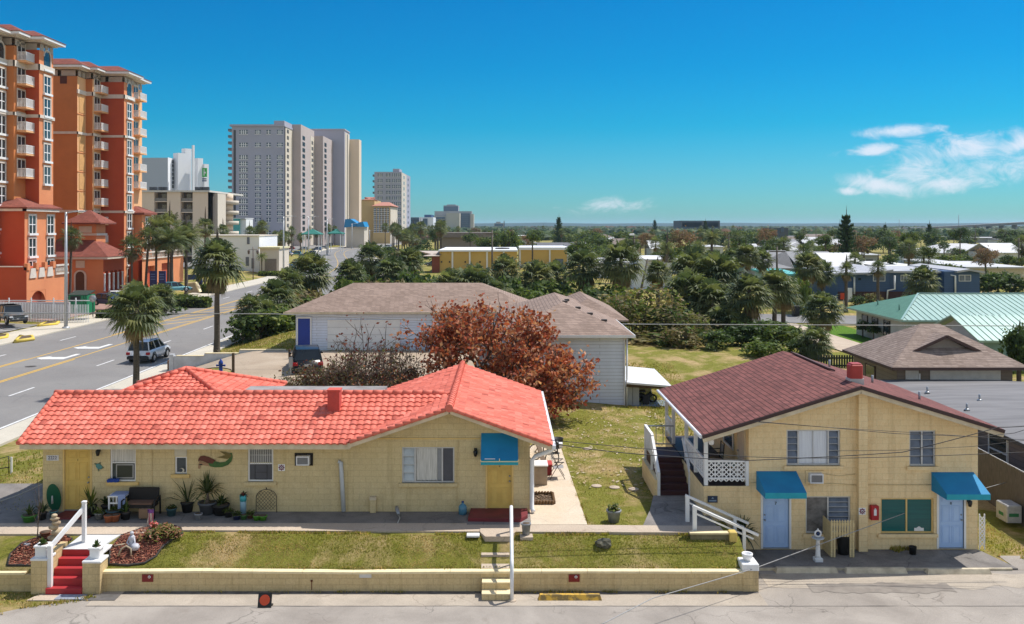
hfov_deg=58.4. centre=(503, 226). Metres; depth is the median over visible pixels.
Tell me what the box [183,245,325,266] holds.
beach parking
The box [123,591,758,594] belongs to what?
gutter surface
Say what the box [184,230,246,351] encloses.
fan palm
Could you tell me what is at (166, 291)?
fan palm
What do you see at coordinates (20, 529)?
front walk
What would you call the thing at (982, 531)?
lattice panel
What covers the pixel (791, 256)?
house
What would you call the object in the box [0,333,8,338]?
kerb island
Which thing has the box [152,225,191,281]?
date palm
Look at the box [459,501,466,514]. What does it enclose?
water jug
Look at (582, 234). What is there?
broadleaf tree
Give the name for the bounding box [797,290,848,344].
fan palm
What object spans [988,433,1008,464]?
window
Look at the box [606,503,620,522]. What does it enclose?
plastic planter
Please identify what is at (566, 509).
patio
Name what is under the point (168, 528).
ground shrub
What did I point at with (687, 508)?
sloped handrail
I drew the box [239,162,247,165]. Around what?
window
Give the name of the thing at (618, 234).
broadleaf tree
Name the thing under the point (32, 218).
window
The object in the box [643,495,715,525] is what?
yard walk
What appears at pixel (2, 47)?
arched window
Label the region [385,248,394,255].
shrub
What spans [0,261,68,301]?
podium
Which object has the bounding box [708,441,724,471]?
rocking chair
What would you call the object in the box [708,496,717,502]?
house sign
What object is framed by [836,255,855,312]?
fan palm
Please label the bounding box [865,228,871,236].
fan palm
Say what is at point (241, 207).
window
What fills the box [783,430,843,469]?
window
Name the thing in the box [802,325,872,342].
neighbour lawn
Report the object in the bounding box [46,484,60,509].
leaning round board
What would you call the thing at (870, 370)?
window
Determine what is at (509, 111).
sky
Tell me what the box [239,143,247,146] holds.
window
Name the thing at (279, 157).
window
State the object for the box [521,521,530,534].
stone urn
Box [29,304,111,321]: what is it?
hotel forecourt
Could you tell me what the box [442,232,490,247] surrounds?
strip mall
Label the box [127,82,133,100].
arched window
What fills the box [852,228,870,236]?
broadleaf tree
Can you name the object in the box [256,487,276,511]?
garden trellis
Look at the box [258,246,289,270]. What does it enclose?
beige kiosk
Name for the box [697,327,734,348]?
shrub
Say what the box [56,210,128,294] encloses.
entrance pavilion
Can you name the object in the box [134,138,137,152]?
balcony door
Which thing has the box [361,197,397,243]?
golden condominium
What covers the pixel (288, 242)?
fan palm
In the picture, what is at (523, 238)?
bare tree
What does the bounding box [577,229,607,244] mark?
broadleaf tree
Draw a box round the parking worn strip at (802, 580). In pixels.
[759,573,1023,589]
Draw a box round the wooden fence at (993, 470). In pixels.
[978,448,1023,525]
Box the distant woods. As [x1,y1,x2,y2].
[416,226,1023,239]
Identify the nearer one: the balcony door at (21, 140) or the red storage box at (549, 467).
the red storage box at (549, 467)
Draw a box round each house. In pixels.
[233,218,253,234]
[283,283,635,405]
[536,242,585,257]
[595,258,629,277]
[608,239,639,252]
[639,255,689,272]
[643,241,659,254]
[691,245,724,253]
[728,250,793,278]
[751,269,797,279]
[757,239,813,245]
[780,236,816,238]
[780,242,798,250]
[786,251,828,279]
[798,240,840,248]
[800,263,984,299]
[805,234,835,237]
[815,253,863,266]
[842,324,1023,380]
[846,293,1023,355]
[859,252,880,260]
[863,261,910,265]
[893,250,952,262]
[901,259,944,264]
[914,261,1023,284]
[916,243,974,254]
[962,237,991,242]
[966,243,1020,262]
[988,239,1002,242]
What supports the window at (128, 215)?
in the condominium tower at (99, 134)
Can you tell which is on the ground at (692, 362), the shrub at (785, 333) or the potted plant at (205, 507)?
the shrub at (785, 333)
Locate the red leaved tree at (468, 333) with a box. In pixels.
[389,293,607,423]
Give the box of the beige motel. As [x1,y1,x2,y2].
[142,187,242,261]
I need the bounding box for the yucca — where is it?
[731,515,760,553]
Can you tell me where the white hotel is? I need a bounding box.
[142,145,208,189]
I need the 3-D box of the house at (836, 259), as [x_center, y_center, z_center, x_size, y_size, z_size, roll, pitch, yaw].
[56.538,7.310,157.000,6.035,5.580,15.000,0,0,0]
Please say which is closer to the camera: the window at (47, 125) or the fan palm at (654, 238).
the window at (47, 125)
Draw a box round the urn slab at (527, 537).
[519,534,532,540]
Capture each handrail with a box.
[47,500,86,586]
[508,505,515,601]
[685,494,748,529]
[692,505,758,550]
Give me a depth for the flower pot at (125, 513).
30.22 m
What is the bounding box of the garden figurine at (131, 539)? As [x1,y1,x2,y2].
[126,531,135,546]
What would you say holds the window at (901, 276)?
in the navy house at (951, 280)
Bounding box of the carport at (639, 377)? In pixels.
[625,366,670,405]
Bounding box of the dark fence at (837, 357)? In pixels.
[817,355,853,367]
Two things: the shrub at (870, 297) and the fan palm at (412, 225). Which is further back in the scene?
the fan palm at (412, 225)
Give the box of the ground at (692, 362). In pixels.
[0,240,1023,612]
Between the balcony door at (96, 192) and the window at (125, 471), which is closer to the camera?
the window at (125, 471)
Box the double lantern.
[247,247,258,279]
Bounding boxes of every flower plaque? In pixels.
[278,464,284,470]
[859,508,865,514]
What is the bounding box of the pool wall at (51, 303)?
[0,302,69,318]
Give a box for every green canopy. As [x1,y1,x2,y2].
[301,229,323,252]
[326,229,344,252]
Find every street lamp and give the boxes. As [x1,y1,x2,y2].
[62,211,85,328]
[283,216,295,269]
[300,216,318,251]
[326,219,327,254]
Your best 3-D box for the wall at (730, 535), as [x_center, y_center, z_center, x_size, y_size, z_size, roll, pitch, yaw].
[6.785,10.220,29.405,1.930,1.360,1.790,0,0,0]
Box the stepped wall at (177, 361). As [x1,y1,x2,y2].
[169,349,285,370]
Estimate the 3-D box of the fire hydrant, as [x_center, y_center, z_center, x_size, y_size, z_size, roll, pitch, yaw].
[-17.309,8.556,56.000,0.580,0.880,0.331,0,0,0]
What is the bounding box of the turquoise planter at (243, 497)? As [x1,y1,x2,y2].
[240,491,247,513]
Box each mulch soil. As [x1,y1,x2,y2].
[10,537,69,563]
[110,531,180,563]
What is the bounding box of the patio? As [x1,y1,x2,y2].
[530,445,586,524]
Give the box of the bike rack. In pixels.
[0,456,12,473]
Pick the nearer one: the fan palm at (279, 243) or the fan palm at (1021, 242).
the fan palm at (1021, 242)
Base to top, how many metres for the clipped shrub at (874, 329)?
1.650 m
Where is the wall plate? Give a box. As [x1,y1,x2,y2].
[359,574,370,577]
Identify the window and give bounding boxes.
[0,40,6,64]
[0,66,7,88]
[0,90,7,112]
[0,114,7,135]
[0,137,7,159]
[0,161,7,182]
[0,185,6,205]
[28,214,38,235]
[28,237,38,257]
[28,259,36,265]
[43,50,53,72]
[43,74,52,96]
[43,97,52,118]
[43,119,52,141]
[43,142,52,163]
[43,165,52,185]
[46,214,55,234]
[46,236,55,256]
[46,258,54,264]
[106,449,138,485]
[126,102,133,120]
[126,120,133,138]
[126,139,133,156]
[126,157,133,174]
[126,176,133,192]
[126,194,133,210]
[126,213,133,229]
[126,267,128,284]
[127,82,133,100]
[171,449,189,477]
[172,160,173,187]
[239,130,247,133]
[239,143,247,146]
[239,155,247,159]
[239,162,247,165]
[239,168,247,171]
[239,174,247,177]
[239,180,247,184]
[239,187,247,190]
[239,199,247,203]
[239,205,247,209]
[239,211,247,215]
[244,449,276,485]
[255,155,260,159]
[255,180,260,184]
[255,199,260,203]
[255,205,260,209]
[255,211,260,215]
[277,155,282,159]
[277,180,282,184]
[277,199,282,203]
[277,205,282,209]
[277,211,282,215]
[398,447,457,486]
[723,433,733,450]
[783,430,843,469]
[802,496,854,537]
[861,314,867,324]
[865,363,875,378]
[872,317,877,333]
[873,275,884,280]
[877,498,937,537]
[883,320,889,334]
[900,275,906,280]
[906,430,939,469]
[959,275,970,280]
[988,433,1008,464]
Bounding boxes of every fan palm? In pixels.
[56,222,85,293]
[101,279,170,384]
[118,230,144,282]
[118,285,161,316]
[133,218,160,285]
[136,214,170,270]
[153,204,182,281]
[153,282,177,314]
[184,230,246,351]
[196,208,216,283]
[215,218,228,234]
[232,292,263,339]
[243,220,254,234]
[244,294,283,336]
[253,278,301,310]
[256,220,270,234]
[273,228,286,245]
[275,266,306,300]
[277,230,288,243]
[285,233,294,245]
[287,226,295,255]
[289,250,335,293]
[296,232,304,250]
[330,257,367,286]
[352,240,387,276]
[372,254,410,282]
[381,223,388,244]
[389,222,397,247]
[391,221,403,256]
[397,246,426,273]
[398,229,411,248]
[402,228,415,246]
[408,220,417,245]
[411,233,421,246]
[414,218,426,244]
[431,267,460,282]
[432,219,447,249]
[433,222,448,248]
[453,261,496,283]
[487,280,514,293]
[489,253,522,280]
[517,259,556,286]
[546,258,570,287]
[558,228,564,241]
[559,246,603,289]
[563,239,597,290]
[596,240,646,291]
[643,256,671,305]
[648,236,661,251]
[649,227,655,234]
[656,266,714,327]
[657,245,673,262]
[665,246,722,327]
[680,277,732,329]
[690,240,704,251]
[691,250,747,305]
[694,228,705,240]
[695,243,706,252]
[700,300,746,333]
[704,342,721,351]
[719,309,752,339]
[722,241,731,250]
[724,247,741,268]
[724,273,777,323]
[729,231,742,241]
[731,242,761,291]
[753,247,774,279]
[754,267,798,320]
[771,274,803,322]
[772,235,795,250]
[789,251,824,287]
[791,241,814,260]
[795,324,835,359]
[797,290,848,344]
[804,241,814,248]
[811,258,837,290]
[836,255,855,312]
[845,250,864,264]
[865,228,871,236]
[869,254,886,301]
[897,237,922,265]
[900,264,942,294]
[913,245,934,264]
[971,232,979,240]
[995,228,1006,241]
[1011,234,1023,265]
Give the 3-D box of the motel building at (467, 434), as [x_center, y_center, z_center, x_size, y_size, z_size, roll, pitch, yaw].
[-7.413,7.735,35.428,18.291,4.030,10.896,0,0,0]
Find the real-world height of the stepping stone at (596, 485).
0.050 m
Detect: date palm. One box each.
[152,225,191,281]
[169,216,204,294]
[660,232,675,262]
[702,226,721,253]
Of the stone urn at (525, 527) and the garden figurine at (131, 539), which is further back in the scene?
the stone urn at (525, 527)
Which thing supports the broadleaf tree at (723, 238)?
on the ground at (692, 362)
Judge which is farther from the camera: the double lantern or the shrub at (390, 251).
the shrub at (390, 251)
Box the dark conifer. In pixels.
[997,321,1023,381]
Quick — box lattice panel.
[979,514,984,549]
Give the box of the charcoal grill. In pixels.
[543,439,562,451]
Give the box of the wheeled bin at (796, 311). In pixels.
[792,305,800,315]
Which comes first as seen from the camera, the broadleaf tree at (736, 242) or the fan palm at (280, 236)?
the broadleaf tree at (736, 242)
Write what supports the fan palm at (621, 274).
on the ground at (692, 362)
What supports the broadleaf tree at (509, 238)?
on the ground at (692, 362)
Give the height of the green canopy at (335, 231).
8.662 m
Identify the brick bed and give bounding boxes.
[534,491,555,504]
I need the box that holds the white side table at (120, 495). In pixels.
[107,491,128,509]
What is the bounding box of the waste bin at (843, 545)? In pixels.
[837,531,848,554]
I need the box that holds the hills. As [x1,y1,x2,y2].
[410,223,1023,226]
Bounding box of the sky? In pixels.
[0,0,1023,223]
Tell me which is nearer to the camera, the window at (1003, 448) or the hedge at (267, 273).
the window at (1003, 448)
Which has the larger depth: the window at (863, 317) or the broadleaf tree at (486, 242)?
the broadleaf tree at (486, 242)
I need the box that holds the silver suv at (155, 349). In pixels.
[126,337,170,361]
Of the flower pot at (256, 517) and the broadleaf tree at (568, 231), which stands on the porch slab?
the flower pot at (256, 517)
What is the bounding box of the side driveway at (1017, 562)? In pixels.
[1000,556,1023,569]
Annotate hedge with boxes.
[95,309,124,318]
[174,296,212,307]
[200,284,225,293]
[258,271,280,275]
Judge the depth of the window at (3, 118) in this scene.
109.72 m
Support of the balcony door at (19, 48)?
in the condominium tower at (28, 209)
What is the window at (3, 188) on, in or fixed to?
in the condominium tower at (28, 209)
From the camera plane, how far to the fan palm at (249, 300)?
81.53 m
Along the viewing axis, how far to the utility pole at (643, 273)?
129.89 m
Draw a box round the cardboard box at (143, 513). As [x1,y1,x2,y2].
[139,508,150,517]
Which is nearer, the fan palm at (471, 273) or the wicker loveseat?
the wicker loveseat
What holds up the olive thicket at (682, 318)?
on the ground at (692, 362)
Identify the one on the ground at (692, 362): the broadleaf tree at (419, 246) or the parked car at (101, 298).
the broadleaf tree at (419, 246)
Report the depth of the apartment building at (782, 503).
30.70 m
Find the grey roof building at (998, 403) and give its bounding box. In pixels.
[880,379,1023,472]
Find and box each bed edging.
[7,533,72,565]
[108,525,182,565]
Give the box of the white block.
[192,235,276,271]
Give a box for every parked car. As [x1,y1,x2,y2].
[95,293,118,304]
[166,281,192,291]
[292,251,302,254]
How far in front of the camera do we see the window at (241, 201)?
409.87 m
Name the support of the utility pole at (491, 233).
on the ground at (692, 362)
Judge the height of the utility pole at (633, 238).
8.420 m
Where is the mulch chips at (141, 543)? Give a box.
[110,525,180,563]
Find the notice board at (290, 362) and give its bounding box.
[289,357,292,373]
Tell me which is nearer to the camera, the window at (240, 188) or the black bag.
the black bag
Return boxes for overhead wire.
[0,312,1011,325]
[552,440,1022,457]
[554,426,1023,460]
[602,482,1005,623]
[755,421,1022,436]
[761,422,1023,439]
[848,440,1023,450]
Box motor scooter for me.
[639,388,656,401]
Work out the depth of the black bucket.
30.18 m
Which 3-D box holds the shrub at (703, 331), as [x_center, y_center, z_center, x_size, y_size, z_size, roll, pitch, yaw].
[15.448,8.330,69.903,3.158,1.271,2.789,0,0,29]
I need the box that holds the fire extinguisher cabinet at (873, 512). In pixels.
[869,505,878,519]
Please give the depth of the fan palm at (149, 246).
127.84 m
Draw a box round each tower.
[0,24,65,265]
[53,59,157,287]
[228,121,360,245]
[373,169,409,239]
[411,217,422,228]
[421,215,435,227]
[434,204,473,227]
[494,221,504,227]
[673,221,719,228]
[763,227,787,237]
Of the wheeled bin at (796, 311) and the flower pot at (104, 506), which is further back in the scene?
the wheeled bin at (796, 311)
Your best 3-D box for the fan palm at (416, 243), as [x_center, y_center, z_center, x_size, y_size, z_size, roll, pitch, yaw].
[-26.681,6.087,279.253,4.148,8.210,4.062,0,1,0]
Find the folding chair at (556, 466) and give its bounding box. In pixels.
[549,453,564,478]
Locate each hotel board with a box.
[150,271,156,285]
[159,271,165,284]
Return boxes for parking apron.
[759,570,1023,589]
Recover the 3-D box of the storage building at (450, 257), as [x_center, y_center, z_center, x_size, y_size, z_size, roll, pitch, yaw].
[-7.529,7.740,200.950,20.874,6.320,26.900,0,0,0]
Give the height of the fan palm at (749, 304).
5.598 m
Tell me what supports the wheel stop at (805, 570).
on the parking apron
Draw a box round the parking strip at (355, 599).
[86,591,767,605]
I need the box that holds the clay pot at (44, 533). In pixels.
[39,530,50,536]
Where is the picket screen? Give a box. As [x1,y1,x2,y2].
[823,515,854,556]
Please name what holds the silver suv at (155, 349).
on the road at (84, 372)
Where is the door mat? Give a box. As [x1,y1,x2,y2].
[55,594,87,599]
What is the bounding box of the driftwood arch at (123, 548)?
[117,545,131,555]
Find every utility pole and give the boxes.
[486,230,497,275]
[628,234,640,246]
[640,259,647,287]
[770,247,784,267]
[1018,238,1019,261]
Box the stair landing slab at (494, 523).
[467,513,530,524]
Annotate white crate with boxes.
[996,500,1021,522]
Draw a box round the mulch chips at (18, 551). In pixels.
[9,534,70,563]
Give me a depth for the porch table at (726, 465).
31.49 m
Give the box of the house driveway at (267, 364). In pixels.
[197,350,508,384]
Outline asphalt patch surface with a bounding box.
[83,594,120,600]
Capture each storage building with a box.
[420,247,517,272]
[518,246,568,266]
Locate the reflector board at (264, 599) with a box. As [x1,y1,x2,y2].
[257,592,272,607]
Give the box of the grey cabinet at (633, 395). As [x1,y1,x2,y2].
[625,382,638,404]
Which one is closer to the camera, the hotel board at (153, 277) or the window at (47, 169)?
the window at (47, 169)
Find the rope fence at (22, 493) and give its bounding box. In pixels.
[0,483,42,500]
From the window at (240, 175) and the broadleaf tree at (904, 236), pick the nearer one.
the broadleaf tree at (904, 236)
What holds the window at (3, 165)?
in the condominium tower at (28, 209)
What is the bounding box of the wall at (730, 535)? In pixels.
[689,530,736,541]
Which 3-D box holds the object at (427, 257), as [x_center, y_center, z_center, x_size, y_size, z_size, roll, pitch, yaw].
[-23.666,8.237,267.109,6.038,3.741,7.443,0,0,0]
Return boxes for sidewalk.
[0,244,400,446]
[0,246,345,342]
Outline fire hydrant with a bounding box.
[216,359,225,370]
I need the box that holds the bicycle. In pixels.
[530,444,558,466]
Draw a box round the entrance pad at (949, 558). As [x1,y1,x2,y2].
[746,549,1017,569]
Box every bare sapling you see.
[33,484,44,540]
[321,312,393,370]
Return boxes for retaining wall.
[0,571,30,591]
[103,549,758,591]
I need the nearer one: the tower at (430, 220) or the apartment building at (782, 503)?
the apartment building at (782, 503)
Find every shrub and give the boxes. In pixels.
[105,294,186,316]
[144,528,163,537]
[148,531,166,542]
[152,525,169,535]
[157,522,173,528]
[162,525,178,536]
[163,527,183,538]
[172,293,200,296]
[221,314,260,344]
[225,306,295,338]
[259,297,295,334]
[261,358,343,385]
[279,288,324,305]
[297,355,388,387]
[304,333,428,385]
[329,270,366,292]
[332,260,376,281]
[336,354,441,387]
[364,277,388,282]
[369,278,406,282]
[382,246,395,251]
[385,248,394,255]
[388,262,434,282]
[409,268,438,282]
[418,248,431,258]
[495,268,532,294]
[508,367,580,424]
[510,278,548,299]
[521,277,565,294]
[540,273,585,294]
[582,278,617,300]
[597,283,639,302]
[655,325,707,348]
[692,327,715,336]
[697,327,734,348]
[724,316,779,346]
[738,336,789,356]
[743,318,795,327]
[750,322,802,351]
[776,323,810,341]
[781,337,812,356]
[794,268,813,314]
[848,295,868,304]
[855,319,869,337]
[860,293,884,302]
[864,322,881,338]
[980,267,1011,292]
[994,266,1023,292]
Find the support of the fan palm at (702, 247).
on the ground at (692, 362)
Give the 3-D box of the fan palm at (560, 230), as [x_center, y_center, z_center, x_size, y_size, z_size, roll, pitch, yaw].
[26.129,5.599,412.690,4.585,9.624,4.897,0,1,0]
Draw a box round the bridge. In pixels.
[895,222,1023,228]
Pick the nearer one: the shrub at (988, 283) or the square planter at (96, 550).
the square planter at (96, 550)
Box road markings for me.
[0,249,374,428]
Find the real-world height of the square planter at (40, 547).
0.570 m
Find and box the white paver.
[467,533,479,536]
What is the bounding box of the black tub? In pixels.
[554,437,562,448]
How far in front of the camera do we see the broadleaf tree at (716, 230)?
422.12 m
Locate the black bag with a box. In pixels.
[643,394,648,403]
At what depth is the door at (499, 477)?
31.14 m
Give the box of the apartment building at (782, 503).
[642,351,1005,551]
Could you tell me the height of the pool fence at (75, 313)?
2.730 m
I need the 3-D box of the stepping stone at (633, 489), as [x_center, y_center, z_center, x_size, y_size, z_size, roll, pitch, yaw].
[4.857,9.834,34.215,0.400,0.050,0.394,0,0,0]
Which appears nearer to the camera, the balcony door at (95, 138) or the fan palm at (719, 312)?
the fan palm at (719, 312)
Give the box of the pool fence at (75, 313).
[0,298,89,321]
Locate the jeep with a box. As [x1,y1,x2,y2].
[0,304,27,324]
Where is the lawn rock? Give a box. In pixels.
[595,538,610,548]
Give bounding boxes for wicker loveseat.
[121,487,160,518]
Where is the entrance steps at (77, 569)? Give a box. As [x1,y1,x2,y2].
[30,534,120,594]
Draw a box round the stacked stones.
[47,513,61,540]
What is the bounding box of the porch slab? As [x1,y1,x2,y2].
[0,483,467,522]
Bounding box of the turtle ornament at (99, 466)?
[94,462,103,470]
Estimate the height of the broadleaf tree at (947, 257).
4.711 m
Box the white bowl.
[742,551,752,560]
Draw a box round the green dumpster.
[68,290,95,312]
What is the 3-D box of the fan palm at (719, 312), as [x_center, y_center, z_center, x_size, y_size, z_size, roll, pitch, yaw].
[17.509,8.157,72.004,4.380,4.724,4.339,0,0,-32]
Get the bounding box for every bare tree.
[519,234,534,245]
[590,228,605,233]
[635,236,648,254]
[638,232,654,254]
[666,225,697,249]
[721,230,729,242]
[755,227,777,241]
[824,243,857,252]
[850,232,877,259]
[891,230,903,242]
[971,246,998,273]
[973,245,999,262]
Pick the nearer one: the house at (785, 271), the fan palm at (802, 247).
the house at (785, 271)
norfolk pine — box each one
[552,217,564,241]
[651,220,657,229]
[702,218,708,240]
[834,207,859,258]
[922,221,931,246]
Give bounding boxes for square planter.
[33,537,50,557]
[88,539,104,558]
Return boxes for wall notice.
[142,574,152,581]
[569,574,579,581]
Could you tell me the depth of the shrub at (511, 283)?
95.31 m
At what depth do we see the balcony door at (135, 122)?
144.76 m
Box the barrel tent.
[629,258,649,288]
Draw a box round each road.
[0,240,400,429]
[671,311,855,323]
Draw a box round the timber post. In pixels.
[232,353,234,372]
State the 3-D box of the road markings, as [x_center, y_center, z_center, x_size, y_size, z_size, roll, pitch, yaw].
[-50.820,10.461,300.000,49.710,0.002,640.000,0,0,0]
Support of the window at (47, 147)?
in the condominium tower at (28, 209)
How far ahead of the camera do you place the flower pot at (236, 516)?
30.20 m
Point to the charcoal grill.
(559, 446)
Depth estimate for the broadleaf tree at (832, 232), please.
349.96 m
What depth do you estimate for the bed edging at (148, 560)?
28.01 m
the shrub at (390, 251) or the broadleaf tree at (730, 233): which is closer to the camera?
the shrub at (390, 251)
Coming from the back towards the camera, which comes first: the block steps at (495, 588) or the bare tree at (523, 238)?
the bare tree at (523, 238)
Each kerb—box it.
[0,247,342,345]
[759,568,1012,570]
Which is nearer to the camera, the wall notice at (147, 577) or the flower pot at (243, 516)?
the wall notice at (147, 577)
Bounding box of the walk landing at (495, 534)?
[480,528,515,541]
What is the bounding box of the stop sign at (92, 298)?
[89,295,95,316]
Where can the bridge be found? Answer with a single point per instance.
(1013, 224)
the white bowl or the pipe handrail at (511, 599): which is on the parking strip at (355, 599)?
the pipe handrail at (511, 599)
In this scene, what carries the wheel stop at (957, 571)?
on the parking apron
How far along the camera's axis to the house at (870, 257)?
215.00 m
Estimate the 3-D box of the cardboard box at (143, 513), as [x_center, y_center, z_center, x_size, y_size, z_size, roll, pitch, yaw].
[-11.873,9.494,30.300,0.340,0.300,0.200,0,0,0]
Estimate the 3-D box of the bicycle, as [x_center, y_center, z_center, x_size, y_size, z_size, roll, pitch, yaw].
[1.625,9.219,37.425,0.689,0.981,1.294,0,0,-32]
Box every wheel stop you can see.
[538,593,601,600]
[774,567,837,572]
[844,567,907,573]
[925,568,991,574]
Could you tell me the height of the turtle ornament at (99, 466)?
0.308 m
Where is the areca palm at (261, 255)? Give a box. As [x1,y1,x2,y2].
[256,251,267,270]
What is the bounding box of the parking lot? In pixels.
[0,590,1023,623]
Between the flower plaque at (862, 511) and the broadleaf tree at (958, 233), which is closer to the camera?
the flower plaque at (862, 511)
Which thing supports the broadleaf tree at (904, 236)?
on the ground at (692, 362)
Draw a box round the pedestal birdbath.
[811,528,823,561]
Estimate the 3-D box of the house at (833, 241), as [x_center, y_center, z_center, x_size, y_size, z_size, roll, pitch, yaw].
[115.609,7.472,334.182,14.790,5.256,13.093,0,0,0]
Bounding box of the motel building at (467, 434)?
[16,360,555,521]
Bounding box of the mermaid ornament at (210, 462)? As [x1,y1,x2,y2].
[198,451,232,468]
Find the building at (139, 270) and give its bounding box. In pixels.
[128,249,183,286]
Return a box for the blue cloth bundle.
[107,478,118,482]
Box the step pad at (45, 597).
[26,594,71,600]
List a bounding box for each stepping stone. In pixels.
[591,484,601,487]
[609,485,619,488]
[628,487,638,490]
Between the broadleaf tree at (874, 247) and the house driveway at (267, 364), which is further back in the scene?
the broadleaf tree at (874, 247)
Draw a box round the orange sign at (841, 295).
[840,293,843,311]
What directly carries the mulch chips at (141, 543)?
on the mulch soil at (140, 550)
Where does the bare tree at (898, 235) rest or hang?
on the ground at (692, 362)
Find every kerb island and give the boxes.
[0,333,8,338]
[13,335,34,342]
[37,321,59,326]
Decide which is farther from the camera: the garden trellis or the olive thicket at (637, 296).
the olive thicket at (637, 296)
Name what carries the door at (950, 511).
in the apartment building at (782, 503)
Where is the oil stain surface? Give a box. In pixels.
[806,582,956,593]
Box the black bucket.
[909,545,916,554]
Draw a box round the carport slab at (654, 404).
[631,400,664,406]
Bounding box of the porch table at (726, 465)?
[717,462,736,476]
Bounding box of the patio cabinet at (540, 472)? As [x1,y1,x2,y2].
[534,460,547,484]
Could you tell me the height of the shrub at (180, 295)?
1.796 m
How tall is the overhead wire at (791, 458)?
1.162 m
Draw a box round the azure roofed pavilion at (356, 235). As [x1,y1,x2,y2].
[344,219,368,247]
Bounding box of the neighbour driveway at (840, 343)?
[787,323,860,350]
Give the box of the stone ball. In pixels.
[130,543,139,550]
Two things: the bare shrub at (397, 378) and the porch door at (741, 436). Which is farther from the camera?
the bare shrub at (397, 378)
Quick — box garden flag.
[147,506,153,523]
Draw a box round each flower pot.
[19,503,37,522]
[35,500,50,519]
[49,510,57,515]
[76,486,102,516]
[93,508,105,519]
[101,496,112,514]
[104,514,112,522]
[105,506,120,513]
[111,513,119,521]
[116,499,130,519]
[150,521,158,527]
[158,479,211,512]
[165,504,176,516]
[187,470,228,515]
[194,512,202,519]
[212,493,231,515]
[222,506,233,517]
[232,510,241,519]
[240,514,246,519]
[244,510,255,518]
[253,514,259,520]
[259,514,267,520]
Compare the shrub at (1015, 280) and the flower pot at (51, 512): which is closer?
the flower pot at (51, 512)
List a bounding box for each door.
[17,42,25,58]
[17,67,25,81]
[17,88,25,106]
[17,111,25,128]
[17,135,25,151]
[17,158,25,176]
[65,449,89,508]
[73,261,85,291]
[94,77,99,90]
[94,96,99,109]
[94,114,99,129]
[94,133,99,147]
[94,152,99,166]
[94,171,99,184]
[94,190,99,203]
[134,102,137,115]
[134,120,137,134]
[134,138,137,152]
[134,156,137,169]
[134,174,137,187]
[296,317,311,344]
[327,320,399,349]
[487,465,511,507]
[737,430,745,481]
[763,497,788,546]
[905,371,920,379]
[930,371,1000,379]
[939,495,962,546]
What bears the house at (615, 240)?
on the ground at (692, 362)
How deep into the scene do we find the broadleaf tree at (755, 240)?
357.79 m
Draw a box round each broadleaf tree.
[407,238,432,249]
[413,244,424,249]
[427,229,439,248]
[461,232,479,246]
[474,235,501,246]
[487,229,503,240]
[493,228,522,247]
[524,233,540,260]
[528,229,546,241]
[549,233,576,241]
[563,227,575,234]
[570,232,580,241]
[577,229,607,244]
[578,229,601,239]
[581,233,613,248]
[590,243,604,256]
[593,237,605,245]
[608,230,638,238]
[627,240,641,249]
[657,232,676,244]
[661,248,675,261]
[671,241,697,257]
[703,228,726,239]
[706,233,730,245]
[726,228,745,238]
[729,236,747,273]
[740,230,758,241]
[746,234,760,245]
[757,228,777,238]
[757,243,775,249]
[763,237,782,247]
[793,231,808,244]
[816,235,836,250]
[816,244,840,252]
[826,229,840,239]
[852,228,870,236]
[855,233,877,250]
[857,236,883,251]
[858,235,872,260]
[865,227,897,252]
[875,251,899,263]
[878,235,897,253]
[881,239,897,253]
[892,244,916,261]
[896,232,922,244]
[914,229,924,239]
[917,244,940,263]
[920,228,950,244]
[932,227,940,232]
[932,252,965,260]
[932,262,968,268]
[936,241,949,253]
[945,246,968,256]
[947,226,970,259]
[953,238,976,243]
[953,253,973,260]
[972,228,987,235]
[993,253,1016,264]
[995,229,1018,241]
[997,236,1015,242]
[1010,257,1023,265]
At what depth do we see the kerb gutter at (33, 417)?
61.24 m
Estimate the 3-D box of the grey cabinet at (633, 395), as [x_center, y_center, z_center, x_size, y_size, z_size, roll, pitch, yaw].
[7.120,9.260,50.745,0.720,1.220,0.510,0,0,0]
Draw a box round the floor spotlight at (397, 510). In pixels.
[395,506,399,522]
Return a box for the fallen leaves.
[558,405,663,486]
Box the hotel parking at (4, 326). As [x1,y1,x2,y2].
[0,323,37,332]
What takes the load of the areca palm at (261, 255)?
on the ground at (692, 362)
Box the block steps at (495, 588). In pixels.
[482,578,509,599]
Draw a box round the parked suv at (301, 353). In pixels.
[289,345,322,372]
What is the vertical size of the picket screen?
1.230 m
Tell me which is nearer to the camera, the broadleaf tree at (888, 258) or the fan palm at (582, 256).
the fan palm at (582, 256)
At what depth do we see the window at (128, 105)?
140.03 m
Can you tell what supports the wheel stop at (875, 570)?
on the parking apron
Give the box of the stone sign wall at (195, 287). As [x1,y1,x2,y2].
[188,282,201,292]
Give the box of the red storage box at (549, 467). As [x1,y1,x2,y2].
[547,460,552,474]
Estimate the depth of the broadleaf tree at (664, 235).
391.84 m
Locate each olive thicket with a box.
[597,282,692,333]
[599,293,646,334]
[625,330,699,346]
[641,305,718,334]
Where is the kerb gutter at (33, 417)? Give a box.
[0,260,376,432]
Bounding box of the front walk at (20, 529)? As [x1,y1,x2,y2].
[0,523,722,535]

